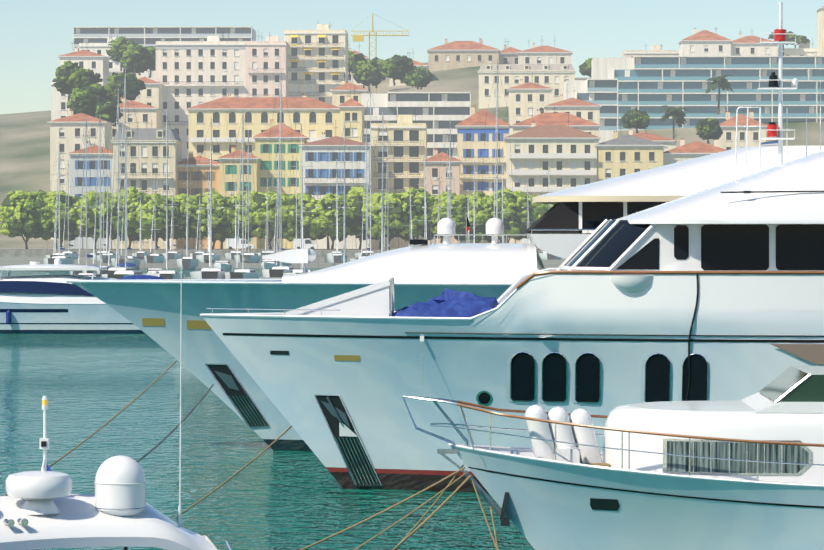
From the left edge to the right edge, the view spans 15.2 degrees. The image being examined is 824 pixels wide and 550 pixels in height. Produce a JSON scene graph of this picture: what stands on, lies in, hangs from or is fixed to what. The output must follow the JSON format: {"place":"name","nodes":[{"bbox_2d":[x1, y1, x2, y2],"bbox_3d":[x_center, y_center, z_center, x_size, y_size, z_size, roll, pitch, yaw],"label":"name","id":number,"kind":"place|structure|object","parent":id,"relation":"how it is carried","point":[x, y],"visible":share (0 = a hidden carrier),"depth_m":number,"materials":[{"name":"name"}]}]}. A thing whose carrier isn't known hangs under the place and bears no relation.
{"place":"outdoors","nodes":[
{"label":"outdoors","id":0,"kind":"place"},
{"bbox_2d":[67,141,112,248],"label":"building","id":1,"kind":"structure","parent":0,"point":[76,167],"depth_m":606.44,"materials":[{"name":"white paint"}]},
{"bbox_2d":[111,122,183,248],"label":"building","id":2,"kind":"structure","parent":0,"point":[147,175],"depth_m":604.21,"materials":[{"name":"beige paint"}]},
{"bbox_2d":[177,152,219,248],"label":"building","id":3,"kind":"structure","parent":0,"point":[200,178],"depth_m":607.96,"materials":[{"name":"paint"}]},
{"bbox_2d":[217,136,260,248],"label":"building","id":4,"kind":"structure","parent":0,"point":[230,164],"depth_m":605.74,"materials":[{"name":"paint"}]},
{"bbox_2d":[0,248,541,256],"bbox_3d":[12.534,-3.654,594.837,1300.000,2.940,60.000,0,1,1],"label":"quay wall","id":5,"kind":"structure","parent":0,"point":[22,252],"depth_m":566.62,"materials":[{"name":"concrete"}]},
{"bbox_2d":[0,185,554,249],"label":"row of trees","id":6,"kind":"object","parent":5,"relation":"on","point":[27,214],"visible":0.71,"depth_m":573.68,"materials":[{"name":"green plant"}]},
{"bbox_2d":[74,207,523,248],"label":"street lamps","id":7,"kind":"object","parent":5,"relation":"on","point":[237,207],"visible":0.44,"depth_m":571.77,"materials":[{"name":"grey"}]},
{"bbox_2d":[226,238,531,248],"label":"vans","id":8,"kind":"object","parent":5,"relation":"on","point":[230,243],"visible":0.46,"depth_m":568.66,"materials":[{"name":"white metal"}]},
{"bbox_2d":[371,107,426,247],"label":"building","id":9,"kind":"structure","parent":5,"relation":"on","point":[407,136],"depth_m":616.99,"materials":[{"name":"beige paint"}]},
{"bbox_2d":[455,105,510,242],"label":"building","id":10,"kind":"structure","parent":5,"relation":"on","point":[474,132],"depth_m":620.52,"materials":[{"name":"beige paint"}]},
{"bbox_2d":[0,268,545,549],"bbox_3d":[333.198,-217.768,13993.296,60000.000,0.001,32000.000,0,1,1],"label":"harbour water","id":11,"kind":"structure","parent":0,"point":[88,385],"depth_m":84.13,"materials":[{"name":"teal liquid"}]},
{"bbox_2d":[0,258,164,333],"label":"motor cruiser","id":12,"kind":"object","parent":11,"relation":"on","point":[39,304],"visible":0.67,"depth_m":181.41,"materials":[{"name":"paint"}]},
{"bbox_2d":[0,267,231,549],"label":"cruiser","id":13,"kind":"object","parent":11,"relation":"on","point":[43,508],"visible":1,"depth_m":34.20,"materials":[{"name":"paint"},{"name":"tinted glass"}]},
{"bbox_2d":[0,257,564,278],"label":"pontoon","id":14,"kind":"object","parent":11,"relation":"on","point":[322,262],"depth_m":461.06,"materials":[{"name":"grey concrete"}]},
{"bbox_2d":[44,59,565,278],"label":"moored sailboats","id":15,"kind":"object","parent":11,"relation":"on","point":[125,266],"visible":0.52,"depth_m":349.98,"materials":[{"name":"white"}]},
{"bbox_2d":[66,140,823,450],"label":"yacht","id":16,"kind":"object","parent":11,"relation":"on","point":[568,223],"visible":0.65,"depth_m":84.39,"materials":[{"name":"paint"}]},
{"bbox_2d":[200,2,823,492],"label":"yacht","id":17,"kind":"object","parent":11,"relation":"on","point":[712,294],"visible":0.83,"depth_m":71.45,"materials":[{"name":"paint"}]},
{"bbox_2d":[4,361,498,549],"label":"mooring lines","id":18,"kind":"object","parent":17,"relation":"attached to","point":[407,536],"visible":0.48,"depth_m":56.08,"materials":[{"name":"fabric"}]},
{"bbox_2d":[402,366,823,549],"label":"yacht","id":19,"kind":"object","parent":11,"relation":"on","point":[746,473],"visible":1,"depth_m":54.74,"materials":[{"name":"paint"}]},
{"bbox_2d":[252,114,309,248],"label":"building","id":20,"kind":"structure","parent":0,"point":[266,141],"depth_m":609.52,"materials":[{"name":"yellow paint"}]},
{"bbox_2d":[298,122,373,248],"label":"building","id":21,"kind":"structure","parent":0,"point":[323,155],"depth_m":605.31,"materials":[{"name":"beige paint"}]},
{"bbox_2d":[0,62,823,247],"bbox_3d":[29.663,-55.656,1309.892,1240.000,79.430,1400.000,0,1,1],"label":"hillside terrain","id":22,"kind":"structure","parent":0,"point":[24,151],"depth_m":790.27,"materials":[{"name":"beige soil"}]},
{"bbox_2d":[50,81,99,120],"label":"building","id":23,"kind":"structure","parent":22,"relation":"on","point":[59,108],"depth_m":745.65,"materials":[{"name":"beige paint"}]},
{"bbox_2d":[47,100,114,239],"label":"building","id":24,"kind":"structure","parent":22,"relation":"on","point":[68,132],"depth_m":655.59,"materials":[{"name":"beige paint"}]},
{"bbox_2d":[57,47,110,85],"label":"building","id":25,"kind":"structure","parent":22,"relation":"on","point":[94,62],"depth_m":800.48,"materials":[{"name":"beige paint"}]},
{"bbox_2d":[78,34,122,75],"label":"building","id":26,"kind":"structure","parent":22,"relation":"on","point":[101,49],"depth_m":835.33,"materials":[{"name":"white paint"}]},
{"bbox_2d":[112,92,164,150],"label":"building","id":27,"kind":"structure","parent":22,"relation":"on","point":[148,113],"depth_m":690.18,"materials":[{"name":"beige paint"}]},
{"bbox_2d":[133,71,164,108],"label":"building","id":28,"kind":"structure","parent":22,"relation":"on","point":[151,94],"depth_m":760.13,"materials":[{"name":"beige paint"}]},
{"bbox_2d":[73,26,255,80],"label":"building","id":29,"kind":"structure","parent":22,"relation":"on","point":[146,36],"depth_m":906.43,"materials":[{"name":"grey paint"}]},
{"bbox_2d":[155,29,245,158],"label":"building","id":30,"kind":"structure","parent":22,"relation":"on","point":[189,74],"depth_m":769.80,"materials":[{"name":"beige paint"}]},
{"bbox_2d":[186,93,339,162],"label":"building","id":31,"kind":"structure","parent":22,"relation":"on","point":[316,118],"depth_m":681.68,"materials":[{"name":"beige paint"}]},
{"bbox_2d":[245,35,287,96],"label":"building","id":32,"kind":"structure","parent":22,"relation":"on","point":[266,64],"depth_m":769.34,"materials":[{"name":"beige paint"}]},
{"bbox_2d":[284,24,347,104],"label":"building","id":33,"kind":"structure","parent":22,"relation":"on","point":[317,63],"depth_m":777.03,"materials":[{"name":"beige paint"}]},
{"bbox_2d":[330,73,369,106],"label":"building","id":34,"kind":"structure","parent":22,"relation":"on","point":[340,94],"depth_m":719.01,"materials":[{"name":"beige paint"}]},
{"bbox_2d":[338,90,365,142],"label":"building","id":35,"kind":"structure","parent":22,"relation":"on","point":[351,110],"depth_m":663.04,"materials":[{"name":"beige paint"}]},
{"bbox_2d":[348,48,368,84],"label":"building","id":36,"kind":"structure","parent":22,"relation":"on","point":[350,79],"depth_m":858.84,"materials":[{"name":"beige concrete"}]},
{"bbox_2d":[351,14,408,93],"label":"tower crane","id":37,"kind":"object","parent":22,"relation":"on","point":[357,37],"visible":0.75,"depth_m":832.90,"materials":[{"name":"yellow metal"}]},
{"bbox_2d":[390,60,428,86],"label":"building","id":38,"kind":"structure","parent":22,"relation":"on","point":[417,64],"depth_m":848.56,"materials":[{"name":"beige paint"}]},
{"bbox_2d":[361,92,470,158],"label":"building","id":39,"kind":"structure","parent":22,"relation":"on","point":[436,112],"depth_m":692.40,"materials":[{"name":"grey paint"}]},
{"bbox_2d":[52,31,809,143],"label":"hillside trees","id":40,"kind":"object","parent":22,"relation":"on","point":[78,85],"visible":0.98,"depth_m":728.73,"materials":[{"name":"green plant"}]},
{"bbox_2d":[427,38,499,71],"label":"building","id":41,"kind":"structure","parent":22,"relation":"on","point":[455,55],"depth_m":870.10,"materials":[{"name":"beige paint"}]},
{"bbox_2d":[499,41,520,63],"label":"building","id":42,"kind":"structure","parent":22,"relation":"on","point":[508,55],"depth_m":877.71,"materials":[{"name":"beige paint"}]},
{"bbox_2d":[477,57,575,108],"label":"building","id":43,"kind":"structure","parent":22,"relation":"on","point":[555,77],"depth_m":802.92,"materials":[{"name":"beige paint"}]},
{"bbox_2d":[507,72,552,135],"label":"building","id":44,"kind":"structure","parent":22,"relation":"on","point":[524,98],"depth_m":765.95,"materials":[{"name":"beige paint"}]},
{"bbox_2d":[516,41,572,63],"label":"building","id":45,"kind":"structure","parent":22,"relation":"on","point":[545,55],"depth_m":857.52,"materials":[{"name":"beige paint"}]},
{"bbox_2d":[511,106,600,136],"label":"building","id":46,"kind":"structure","parent":22,"relation":"on","point":[579,123],"depth_m":639.06,"materials":[{"name":"red tile"}]},
{"bbox_2d":[543,94,601,142],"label":"building","id":47,"kind":"structure","parent":22,"relation":"on","point":[588,111],"depth_m":702.77,"materials":[{"name":"beige paint"}]},
{"bbox_2d":[564,79,617,142],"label":"building","id":48,"kind":"structure","parent":22,"relation":"on","point":[603,93],"depth_m":734.38,"materials":[{"name":"white"}]},
{"bbox_2d":[622,43,678,56],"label":"building","id":49,"kind":"structure","parent":22,"relation":"on","point":[656,50],"depth_m":911.60,"materials":[{"name":"beige paint"}]},
{"bbox_2d":[629,123,677,151],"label":"building","id":50,"kind":"structure","parent":22,"relation":"on","point":[670,143],"depth_m":666.51,"materials":[{"name":"beige concrete"}]},
{"bbox_2d":[677,28,732,55],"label":"building","id":51,"kind":"structure","parent":22,"relation":"on","point":[704,43],"depth_m":888.32,"materials":[{"name":"beige paint"}]},
{"bbox_2d":[591,56,823,130],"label":"building","id":52,"kind":"structure","parent":22,"relation":"on","point":[650,85],"depth_m":770.21,"materials":[{"name":"blue"}]},
{"bbox_2d":[714,111,766,149],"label":"building","id":53,"kind":"structure","parent":22,"relation":"on","point":[726,140],"depth_m":687.07,"materials":[{"name":"beige paint"}]},
{"bbox_2d":[731,33,777,55],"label":"building","id":54,"kind":"structure","parent":22,"relation":"on","point":[746,46],"depth_m":891.96,"materials":[{"name":"beige paint"}]},
{"bbox_2d":[778,43,816,55],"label":"building","id":55,"kind":"structure","parent":22,"relation":"on","point":[802,49],"depth_m":895.61,"materials":[{"name":"beige paint"}]},
{"bbox_2d":[816,6,823,55],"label":"building","id":56,"kind":"structure","parent":22,"relation":"on","point":[820,31],"depth_m":885.07,"materials":[{"name":"beige paint"}]},
{"bbox_2d":[0,0,823,113],"label":"sky","id":57,"kind":"structure","parent":0,"point":[33,33],"materials":[{"name":"blue"}]},
{"bbox_2d":[421,136,462,243],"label":"building","id":58,"kind":"structure","parent":0,"point":[436,166],"depth_m":604.77,"materials":[{"name":"paint"}]},
{"bbox_2d":[504,114,600,248],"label":"building","id":59,"kind":"structure","parent":0,"point":[566,155],"depth_m":610.20,"materials":[{"name":"beige paint"}]},
{"bbox_2d":[594,128,665,180],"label":"building","id":60,"kind":"structure","parent":0,"point":[617,156],"depth_m":609.87,"materials":[{"name":"beige paint"}]},
{"bbox_2d":[663,138,726,165],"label":"building","id":61,"kind":"structure","parent":0,"point":[684,151],"depth_m":613.77,"materials":[{"name":"red tile"}]}
]}

